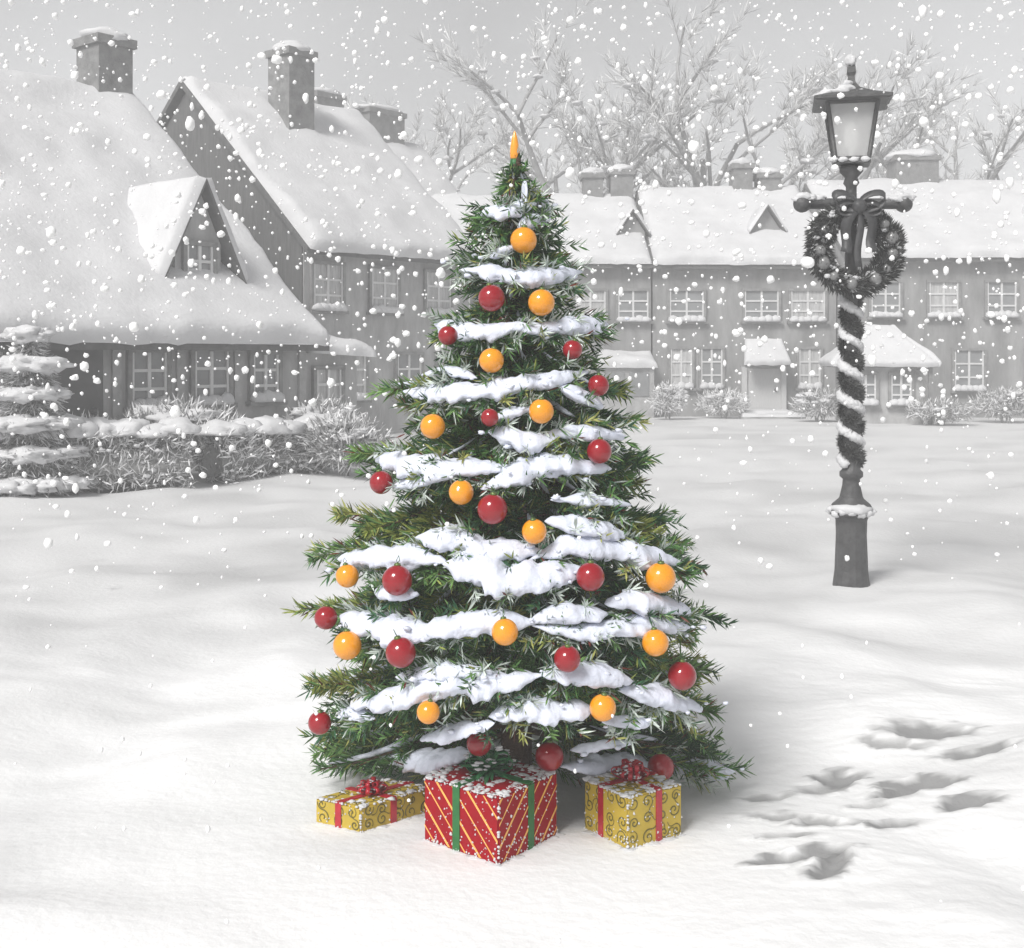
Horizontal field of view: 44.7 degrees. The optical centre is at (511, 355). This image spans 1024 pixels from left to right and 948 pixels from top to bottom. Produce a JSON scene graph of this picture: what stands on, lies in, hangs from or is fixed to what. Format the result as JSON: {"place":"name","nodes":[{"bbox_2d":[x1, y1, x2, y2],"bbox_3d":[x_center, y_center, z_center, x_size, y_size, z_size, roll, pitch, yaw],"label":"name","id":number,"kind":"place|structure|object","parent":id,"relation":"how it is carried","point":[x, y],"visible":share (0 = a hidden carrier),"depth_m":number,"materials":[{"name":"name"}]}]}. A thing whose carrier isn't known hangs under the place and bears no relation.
{"place":"outdoors","nodes":[
{"label":"outdoors","id":0,"kind":"place"},
{"bbox_2d":[0,416,1023,947],"bbox_3d":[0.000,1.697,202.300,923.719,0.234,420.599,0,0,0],"label":"snowy ground","id":1,"kind":"structure","parent":0,"point":[822,844],"depth_m":5.68,"materials":[{"name":"white snow"}]},
{"bbox_2d":[0,324,99,496],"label":"conifer","id":2,"kind":"object","parent":1,"relation":"on","point":[43,364],"visible":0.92,"depth_m":15.08,"materials":[{"name":"grey plant"}]},
{"bbox_2d":[66,409,130,443],"bbox_3d":[-5.547,1.254,16.286,1.453,1.141,1.179,0,0,0],"label":"shrub","id":3,"kind":"object","parent":1,"relation":"on","point":[96,416],"visible":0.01,"depth_m":16.28,"materials":[{"name":"grey plant"}]},
{"bbox_2d":[0,417,201,493],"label":"hedge","id":4,"kind":"object","parent":1,"relation":"on","point":[135,462],"visible":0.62,"depth_m":15.71,"materials":[{"name":"grey plant"}]},
{"bbox_2d":[105,392,254,471],"bbox_3d":[-4.558,1.123,17.092,2.312,1.316,1.336,0,0,0],"label":"shrub","id":5,"kind":"object","parent":1,"relation":"on","point":[157,413],"visible":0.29,"depth_m":16.91,"materials":[{"name":"grey plant"}]},
{"bbox_2d":[0,26,375,471],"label":"cottage","id":6,"kind":"structure","parent":1,"relation":"on","point":[153,206],"depth_m":18.99,"materials":[{"name":"grey paint"}]},
{"bbox_2d":[0,350,8,407],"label":"window","id":7,"kind":"structure","parent":6,"relation":"in","point":[2,352],"depth_m":16.15,"materials":[{"name":"grey wood"}]},
{"bbox_2d":[40,350,102,417],"bbox_3d":[-5.952,0.870,16.925,0.160,2.060,0.900,0,0,40],"label":"door","id":8,"kind":"structure","parent":6,"relation":"in","point":[91,400],"depth_m":17.04,"materials":[{"name":"wood"}]},
{"bbox_2d":[123,350,172,412],"bbox_3d":[-5.158,0.340,17.824,0.240,0.920,0.800,0,0,40],"label":"window","id":9,"kind":"structure","parent":6,"relation":"in","point":[140,368],"depth_m":17.84,"materials":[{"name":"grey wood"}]},
{"bbox_2d":[186,350,237,408],"bbox_3d":[-4.464,0.320,18.652,0.241,0.920,0.840,0,0,40],"label":"window","id":10,"kind":"structure","parent":6,"relation":"in","point":[218,382],"depth_m":18.67,"materials":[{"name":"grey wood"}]},
{"bbox_2d":[245,351,286,405],"bbox_3d":[-3.806,0.340,19.431,0.246,0.860,0.720,0,0,40],"label":"window","id":11,"kind":"structure","parent":6,"relation":"in","point":[266,392],"depth_m":19.43,"materials":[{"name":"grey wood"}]},
{"bbox_2d":[311,365,345,406],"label":"window","id":12,"kind":"structure","parent":6,"relation":"in","point":[337,372],"depth_m":20.70,"materials":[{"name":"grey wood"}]},
{"bbox_2d":[193,413,344,483],"bbox_3d":[-3.379,1.330,17.409,0.937,1.021,2.464,0,0,38],"label":"hedge","id":13,"kind":"object","parent":1,"relation":"on","point":[240,461],"visible":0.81,"depth_m":16.89,"materials":[{"name":"grey plant"}]},
{"bbox_2d":[156,40,477,434],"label":"cottage","id":14,"kind":"structure","parent":1,"relation":"on","point":[305,188],"depth_m":27.35,"materials":[{"name":"grey paint"}]},
{"bbox_2d":[308,260,348,313],"bbox_3d":[-3.772,-1.420,25.795,0.239,1.090,1.020,0,0,40],"label":"window","id":15,"kind":"structure","parent":14,"relation":"in","point":[317,296],"depth_m":25.80,"materials":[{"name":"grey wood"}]},
{"bbox_2d":[357,356,371,402],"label":"window","id":16,"kind":"structure","parent":14,"relation":"in","point":[362,386],"depth_m":26.58,"materials":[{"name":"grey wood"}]},
{"bbox_2d":[366,264,403,315],"bbox_3d":[-2.724,-1.420,27.044,0.241,1.090,1.020,0,0,40],"label":"window","id":17,"kind":"structure","parent":14,"relation":"in","point":[379,285],"depth_m":27.03,"materials":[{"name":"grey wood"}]},
{"bbox_2d":[392,352,423,401],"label":"window","id":18,"kind":"structure","parent":14,"relation":"in","point":[411,359],"depth_m":27.63,"materials":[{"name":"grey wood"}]},
{"bbox_2d":[423,269,455,317],"bbox_3d":[-1.630,-1.420,28.344,0.244,1.090,1.020,0,0,40],"label":"window","id":19,"kind":"structure","parent":14,"relation":"in","point":[440,295],"depth_m":28.33,"materials":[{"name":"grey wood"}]},
{"bbox_2d":[434,352,462,377],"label":"window","id":20,"kind":"structure","parent":14,"relation":"in","point":[436,364],"depth_m":28.33,"materials":[{"name":"grey wood"}]},
{"bbox_2d":[283,391,368,438],"bbox_3d":[-2.920,1.140,19.201,1.508,1.237,1.284,0,0,0],"label":"shrub","id":21,"kind":"object","parent":1,"relation":"on","point":[299,411],"visible":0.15,"depth_m":19.03,"materials":[{"name":"grey plant"}]},
{"bbox_2d":[295,406,397,476],"bbox_3d":[-2.332,1.229,17.574,1.529,1.131,1.316,0,0,0],"label":"shrub","id":22,"kind":"object","parent":1,"relation":"on","point":[335,431],"visible":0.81,"depth_m":17.37,"materials":[{"name":"grey plant"}]},
{"bbox_2d":[313,776,424,832],"bbox_3d":[-0.498,1.639,4.593,0.454,0.162,0.244,0,0,-40],"label":"gift box","id":23,"kind":"object","parent":1,"relation":"on","point":[372,803],"visible":0.94,"depth_m":4.54,"materials":[{"name":"yellow paper"}]},
{"bbox_2d":[314,87,457,195],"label":"cottage","id":24,"kind":"structure","parent":1,"relation":"on","point":[428,170],"depth_m":40.72,"materials":[{"name":"grey paint"}]},
{"bbox_2d":[338,88,534,193],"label":"bare tree","id":25,"kind":"object","parent":1,"relation":"on","point":[448,158],"visible":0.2,"depth_m":50.73,"materials":[{"name":"grey plant"}]},
{"bbox_2d":[419,739,564,866],"bbox_3d":[-0.072,1.541,4.395,0.416,0.362,0.403,0,0,38],"label":"gift box","id":26,"kind":"object","parent":1,"relation":"on","point":[494,806],"visible":0.94,"depth_m":4.30,"materials":[{"name":"red paper"}]},
{"bbox_2d":[280,146,756,794],"bbox_3d":[0.014,0.484,4.871,1.719,2.632,1.714,0,0,-37],"label":"christmas tree","id":27,"kind":"object","parent":1,"relation":"on","point":[474,576],"visible":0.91,"depth_m":4.49,"materials":[{"name":"green plant"}]},
{"bbox_2d":[308,705,330,734],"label":"bauble","id":28,"kind":"object","parent":27,"relation":"hanging from","point":[319,723],"visible":0.95,"depth_m":4.39,"materials":[{"name":"red paint"}]},
{"bbox_2d":[314,599,337,629],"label":"bauble","id":29,"kind":"object","parent":27,"relation":"hanging from","point":[325,617],"visible":1,"depth_m":4.38,"materials":[{"name":"red paint"}]},
{"bbox_2d":[333,622,361,659],"bbox_3d":[-0.565,0.974,4.266,0.097,0.129,0.097,-8,-8,29],"label":"bauble","id":30,"kind":"object","parent":27,"relation":"hanging from","point":[347,644],"visible":1,"depth_m":4.23,"materials":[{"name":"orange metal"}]},
{"bbox_2d":[336,559,358,587],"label":"bauble","id":31,"kind":"object","parent":27,"relation":"hanging from","point":[347,575],"visible":1,"depth_m":4.35,"materials":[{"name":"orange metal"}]},
{"bbox_2d":[369,464,392,493],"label":"bauble","id":32,"kind":"object","parent":27,"relation":"hanging from","point":[380,479],"visible":0.98,"depth_m":4.46,"materials":[{"name":"red paint"}]},
{"bbox_2d":[382,555,411,595],"bbox_3d":[-0.388,0.742,4.218,0.102,0.136,0.102,-4,-8,35],"label":"bauble","id":33,"kind":"object","parent":27,"relation":"hanging from","point":[397,579],"visible":1,"depth_m":4.18,"materials":[{"name":"red paint"}]},
{"bbox_2d":[386,629,415,667],"bbox_3d":[-0.371,0.965,4.121,0.100,0.133,0.100,-13,6,-9],"label":"bauble","id":34,"kind":"object","parent":27,"relation":"hanging from","point":[400,652],"visible":1,"depth_m":4.09,"materials":[{"name":"red paint"}]},
{"bbox_2d":[417,694,439,723],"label":"bauble","id":35,"kind":"object","parent":27,"relation":"hanging from","point":[428,711],"visible":1,"depth_m":4.06,"materials":[{"name":"orange metal"}]},
{"bbox_2d":[420,406,444,438],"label":"bauble","id":36,"kind":"object","parent":27,"relation":"hanging from","point":[432,425],"visible":1,"depth_m":4.38,"materials":[{"name":"orange plastic"}]},
{"bbox_2d":[438,321,456,344],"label":"bauble","id":37,"kind":"object","parent":27,"relation":"hanging from","point":[447,334],"visible":1,"depth_m":4.57,"materials":[{"name":"red paint"}]},
{"bbox_2d":[449,473,473,504],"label":"bauble","id":38,"kind":"object","parent":27,"relation":"hanging from","point":[463,495],"visible":0.99,"depth_m":4.24,"materials":[{"name":"orange plastic"}]},
{"bbox_2d":[467,733,490,755],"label":"bauble","id":39,"kind":"object","parent":27,"relation":"hanging from","point":[475,746],"visible":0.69,"depth_m":4.35,"materials":[{"name":"red paint"}]},
{"bbox_2d":[481,404,498,425],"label":"bauble","id":40,"kind":"object","parent":27,"relation":"hanging from","point":[489,416],"visible":1,"depth_m":4.32,"materials":[{"name":"red paint"}]},
{"bbox_2d":[478,277,504,310],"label":"bauble","id":41,"kind":"object","parent":27,"relation":"hanging from","point":[491,297],"visible":1,"depth_m":4.53,"materials":[{"name":"red paint"}]},
{"bbox_2d":[479,340,503,372],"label":"bauble","id":42,"kind":"object","parent":27,"relation":"hanging from","point":[491,359],"visible":1,"depth_m":4.42,"materials":[{"name":"orange plastic"}]},
{"bbox_2d":[477,485,506,523],"bbox_3d":[-0.065,0.502,4.223,0.103,0.136,0.102,9,7,43],"label":"bauble","id":43,"kind":"object","parent":27,"relation":"hanging from","point":[492,508],"visible":1,"depth_m":4.19,"materials":[{"name":"red paint"}]},
{"bbox_2d":[492,610,517,645],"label":"bauble","id":44,"kind":"object","parent":27,"relation":"hanging from","point":[504,631],"visible":1,"depth_m":4.02,"materials":[{"name":"orange plastic"}]},
{"bbox_2d":[510,131,518,165],"bbox_3d":[0.011,-0.776,4.907,0.038,0.221,0.038,0,0,0],"label":"candle","id":45,"kind":"object","parent":27,"relation":"attached to","point":[514,148],"visible":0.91,"depth_m":4.89,"materials":[{"name":"orange wax"}]},
{"bbox_2d":[510,220,536,253],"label":"bauble","id":46,"kind":"object","parent":27,"relation":"hanging from","point":[523,238],"visible":0.98,"depth_m":4.64,"materials":[{"name":"orange plastic"}]},
{"bbox_2d":[522,513,546,543],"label":"bauble","id":47,"kind":"object","parent":27,"relation":"hanging from","point":[534,530],"visible":1,"depth_m":4.17,"materials":[{"name":"orange plastic"}]},
{"bbox_2d":[528,282,554,315],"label":"bauble","id":48,"kind":"object","parent":27,"relation":"hanging from","point":[541,301],"visible":1,"depth_m":4.52,"materials":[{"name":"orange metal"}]},
{"bbox_2d":[529,392,553,423],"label":"bauble","id":49,"kind":"object","parent":27,"relation":"hanging from","point":[541,410],"visible":1,"depth_m":4.32,"materials":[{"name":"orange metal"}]},
{"bbox_2d":[535,732,563,770],"bbox_3d":[0.134,1.414,4.453,0.102,0.135,0.102,-4,-13,26],"label":"bauble","id":50,"kind":"object","parent":27,"relation":"hanging from","point":[549,755],"visible":0.99,"depth_m":4.42,"materials":[{"name":"red paint"}]},
{"bbox_2d":[554,638,580,671],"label":"bauble","id":51,"kind":"object","parent":27,"relation":"hanging from","point":[567,658],"visible":1,"depth_m":4.01,"materials":[{"name":"red paint"}]},
{"bbox_2d":[563,336,581,359],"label":"bauble","id":52,"kind":"object","parent":27,"relation":"hanging from","point":[573,347],"visible":0.99,"depth_m":4.49,"materials":[{"name":"red paint"}]},
{"bbox_2d":[576,553,604,590],"bbox_3d":[0.262,0.721,4.155,0.095,0.126,0.095,5,-5,-40],"label":"bauble","id":53,"kind":"object","parent":27,"relation":"hanging from","point":[590,575],"visible":1,"depth_m":4.12,"materials":[{"name":"red paint"}]},
{"bbox_2d":[588,368,608,395],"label":"bauble","id":54,"kind":"object","parent":27,"relation":"hanging from","point":[598,381],"visible":0.98,"depth_m":4.46,"materials":[{"name":"red paint"}]},
{"bbox_2d":[587,431,611,463],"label":"bauble","id":55,"kind":"object","parent":27,"relation":"hanging from","point":[599,450],"visible":1,"depth_m":4.34,"materials":[{"name":"red paint"}]},
{"bbox_2d":[589,687,615,721],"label":"bauble","id":56,"kind":"object","parent":27,"relation":"hanging from","point":[602,707],"visible":0.99,"depth_m":4.04,"materials":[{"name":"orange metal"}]},
{"bbox_2d":[642,621,668,655],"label":"bauble","id":57,"kind":"object","parent":27,"relation":"hanging from","point":[655,641],"visible":1,"depth_m":4.14,"materials":[{"name":"orange metal"}]},
{"bbox_2d":[647,745,673,778],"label":"bauble","id":58,"kind":"object","parent":27,"relation":"hanging from","point":[659,763],"visible":0.77,"depth_m":4.57,"materials":[{"name":"red paint"}]},
{"bbox_2d":[646,553,675,592],"bbox_3d":[0.510,0.744,4.275,0.104,0.138,0.104,5,9,31],"label":"bauble","id":59,"kind":"object","parent":27,"relation":"hanging from","point":[660,576],"visible":1,"depth_m":4.24,"materials":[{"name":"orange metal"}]},
{"bbox_2d":[668,653,695,689],"bbox_3d":[0.580,1.073,4.247,0.097,0.129,0.097,0,-1,17],"label":"bauble","id":60,"kind":"object","parent":27,"relation":"hanging from","point":[681,674],"visible":1,"depth_m":4.21,"materials":[{"name":"red paint"}]},
{"bbox_2d":[431,164,657,417],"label":"terraced house","id":61,"kind":"structure","parent":1,"relation":"on","point":[616,275],"depth_m":35.00,"materials":[{"name":"tile"}]},
{"bbox_2d":[468,293,472,312],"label":"window","id":62,"kind":"structure","parent":61,"relation":"in","point":[469,300],"depth_m":34.93,"materials":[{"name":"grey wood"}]},
{"bbox_2d":[573,288,609,323],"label":"window","id":63,"kind":"structure","parent":61,"relation":"in","point":[602,293],"depth_m":34.95,"materials":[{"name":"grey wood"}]},
{"bbox_2d":[597,349,657,417],"bbox_3d":[3.150,0.803,34.524,1.700,1.994,0.951,0,0,0],"label":"bay window","id":64,"kind":"structure","parent":61,"relation":"in","point":[630,366],"depth_m":34.20,"materials":[{"name":"stone"}]},
{"bbox_2d":[614,288,652,323],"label":"window","id":65,"kind":"structure","parent":61,"relation":"in","point":[637,311],"depth_m":34.95,"materials":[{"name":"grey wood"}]},
{"bbox_2d":[412,0,733,194],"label":"bare tree","id":66,"kind":"object","parent":1,"relation":"on","point":[481,84],"visible":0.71,"depth_m":45.08,"materials":[{"name":"grey plant"}]},
{"bbox_2d":[474,73,728,192],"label":"bare tree","id":67,"kind":"object","parent":1,"relation":"on","point":[556,150],"visible":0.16,"depth_m":46.34,"materials":[{"name":"grey plant"}]},
{"bbox_2d":[582,758,685,851],"bbox_3d":[0.424,1.587,4.449,0.304,0.271,0.296,0,0,-37],"label":"gift box","id":68,"kind":"object","parent":1,"relation":"on","point":[632,805],"visible":1,"depth_m":4.39,"materials":[{"name":"gold paper"}]},
{"bbox_2d":[646,380,689,419],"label":"shrub","id":69,"kind":"object","parent":1,"relation":"on","point":[675,396],"visible":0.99,"depth_m":33.08,"materials":[{"name":"grey plant"}]},
{"bbox_2d":[693,386,751,418],"bbox_3d":[5.771,1.287,33.992,1.738,1.037,1.242,0,0,0],"label":"shrub","id":70,"kind":"object","parent":1,"relation":"on","point":[732,404],"visible":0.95,"depth_m":33.83,"materials":[{"name":"grey plant"}]},
{"bbox_2d":[635,157,839,418],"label":"terraced house","id":71,"kind":"structure","parent":1,"relation":"on","point":[681,233],"depth_m":35.00,"materials":[{"name":"tile"}]},
{"bbox_2d":[668,346,695,390],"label":"window","id":72,"kind":"structure","parent":71,"relation":"in","point":[676,369],"depth_m":34.95,"materials":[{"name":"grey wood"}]},
{"bbox_2d":[666,288,707,323],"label":"window","id":73,"kind":"structure","parent":71,"relation":"in","point":[689,310],"depth_m":34.95,"materials":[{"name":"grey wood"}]},
{"bbox_2d":[697,346,726,390],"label":"window","id":74,"kind":"structure","parent":71,"relation":"in","point":[705,373],"depth_m":34.95,"materials":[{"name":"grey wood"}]},
{"bbox_2d":[740,288,782,323],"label":"window","id":75,"kind":"structure","parent":71,"relation":"in","point":[752,298],"depth_m":34.95,"materials":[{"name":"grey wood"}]},
{"bbox_2d":[741,367,785,408],"bbox_3d":[7.050,1.000,34.930,1.240,1.400,0.180,0,0,0],"label":"door","id":76,"kind":"structure","parent":71,"relation":"in","point":[760,381],"depth_m":34.92,"materials":[{"name":"metal"}]},
{"bbox_2d":[787,288,829,323],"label":"window","id":77,"kind":"structure","parent":71,"relation":"in","point":[802,297],"depth_m":34.95,"materials":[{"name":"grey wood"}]},
{"bbox_2d":[795,346,823,390],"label":"window","id":78,"kind":"structure","parent":71,"relation":"in","point":[804,366],"depth_m":34.95,"materials":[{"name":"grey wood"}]},
{"bbox_2d":[564,0,932,188],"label":"bare tree","id":79,"kind":"object","parent":1,"relation":"on","point":[671,125],"visible":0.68,"depth_m":43.22,"materials":[{"name":"grey plant"}]},
{"bbox_2d":[788,386,837,421],"bbox_3d":[7.952,1.271,32.202,1.692,1.074,1.299,0,0,0],"label":"shrub","id":80,"kind":"object","parent":1,"relation":"on","point":[822,404],"visible":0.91,"depth_m":32.03,"materials":[{"name":"grey plant"}]},
{"bbox_2d":[791,54,916,587],"bbox_3d":[2.509,-0.185,9.150,0.906,4.070,0.546,0,0,12],"label":"lamp post","id":81,"kind":"object","parent":1,"relation":"on","point":[850,510],"visible":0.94,"depth_m":9.06,"materials":[{"name":"metal"}]},
{"bbox_2d":[835,294,867,467],"bbox_3d":[2.492,0.175,9.153,0.240,1.340,0.239,0,0,0],"label":"garland","id":82,"kind":"object","parent":81,"relation":"attached to","point":[845,367],"visible":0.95,"depth_m":9.09},
{"bbox_2d":[801,189,907,300],"bbox_3d":[2.472,-0.794,8.973,0.782,0.791,0.309,0,0,0],"label":"wreath","id":83,"kind":"object","parent":81,"relation":"attached to","point":[885,238],"visible":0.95,"depth_m":8.92,"materials":[{"name":"plant"}]},
{"bbox_2d":[818,324,941,423],"bbox_3d":[9.449,0.539,32.198,2.744,2.722,2.446,0,0,6],"label":"porch","id":84,"kind":"object","parent":1,"relation":"on","point":[883,387],"visible":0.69,"depth_m":31.35,"materials":[{"name":"grey paint"}]},
{"bbox_2d":[861,372,880,407],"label":"window","id":85,"kind":"structure","parent":84,"relation":"in","point":[871,381],"depth_m":31.37,"materials":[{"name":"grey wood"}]},
{"bbox_2d":[886,372,914,407],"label":"window","id":86,"kind":"structure","parent":84,"relation":"in","point":[898,398],"depth_m":31.31,"materials":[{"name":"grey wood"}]},
{"bbox_2d":[778,28,1009,191],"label":"bare tree","id":87,"kind":"object","parent":1,"relation":"on","point":[866,174],"visible":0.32,"depth_m":46.45,"materials":[{"name":"grey plant"}]},
{"bbox_2d":[776,50,1023,179],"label":"bare tree","id":88,"kind":"object","parent":1,"relation":"on","point":[1002,140],"visible":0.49,"depth_m":46.73,"materials":[{"name":"grey plant"}]},
{"bbox_2d":[802,149,1023,417],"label":"terraced house","id":89,"kind":"structure","parent":1,"relation":"on","point":[969,233],"depth_m":34.40,"materials":[{"name":"tile"}]},
{"bbox_2d":[867,280,904,319],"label":"window","id":90,"kind":"structure","parent":89,"relation":"in","point":[885,312],"depth_m":34.35,"materials":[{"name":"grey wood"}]},
{"bbox_2d":[925,280,962,319],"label":"window","id":91,"kind":"structure","parent":89,"relation":"in","point":[940,300],"depth_m":34.35,"materials":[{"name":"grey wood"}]},
{"bbox_2d":[950,348,988,392],"bbox_3d":[12.600,0.400,34.311,1.020,1.240,0.238,0,0,0],"label":"window","id":92,"kind":"structure","parent":89,"relation":"in","point":[968,359],"depth_m":34.35,"materials":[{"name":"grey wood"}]},
{"bbox_2d":[983,280,1021,319],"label":"window","id":93,"kind":"structure","parent":89,"relation":"in","point":[1008,302],"depth_m":34.35,"materials":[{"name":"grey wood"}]},
{"bbox_2d":[904,396,974,424],"bbox_3d":[10.533,1.349,30.616,1.848,0.914,1.402,0,0,0],"label":"shrub","id":94,"kind":"object","parent":1,"relation":"on","point":[921,410],"visible":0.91,"depth_m":30.45,"materials":[{"name":"grey plant"}]},
{"bbox_2d":[967,385,1023,422],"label":"shrub","id":95,"kind":"object","parent":1,"relation":"on","point":[998,402],"visible":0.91,"depth_m":31.62,"materials":[{"name":"grey plant"}]},
{"bbox_2d":[0,0,1023,943],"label":"falling snow","id":96,"kind":"structure","parent":0,"point":[440,272],"depth_m":8.22,"materials":[{"name":"white snow"}]},
{"bbox_2d":[0,0,1023,197],"label":"sky","id":97,"kind":"structure","parent":0,"point":[501,21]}
]}

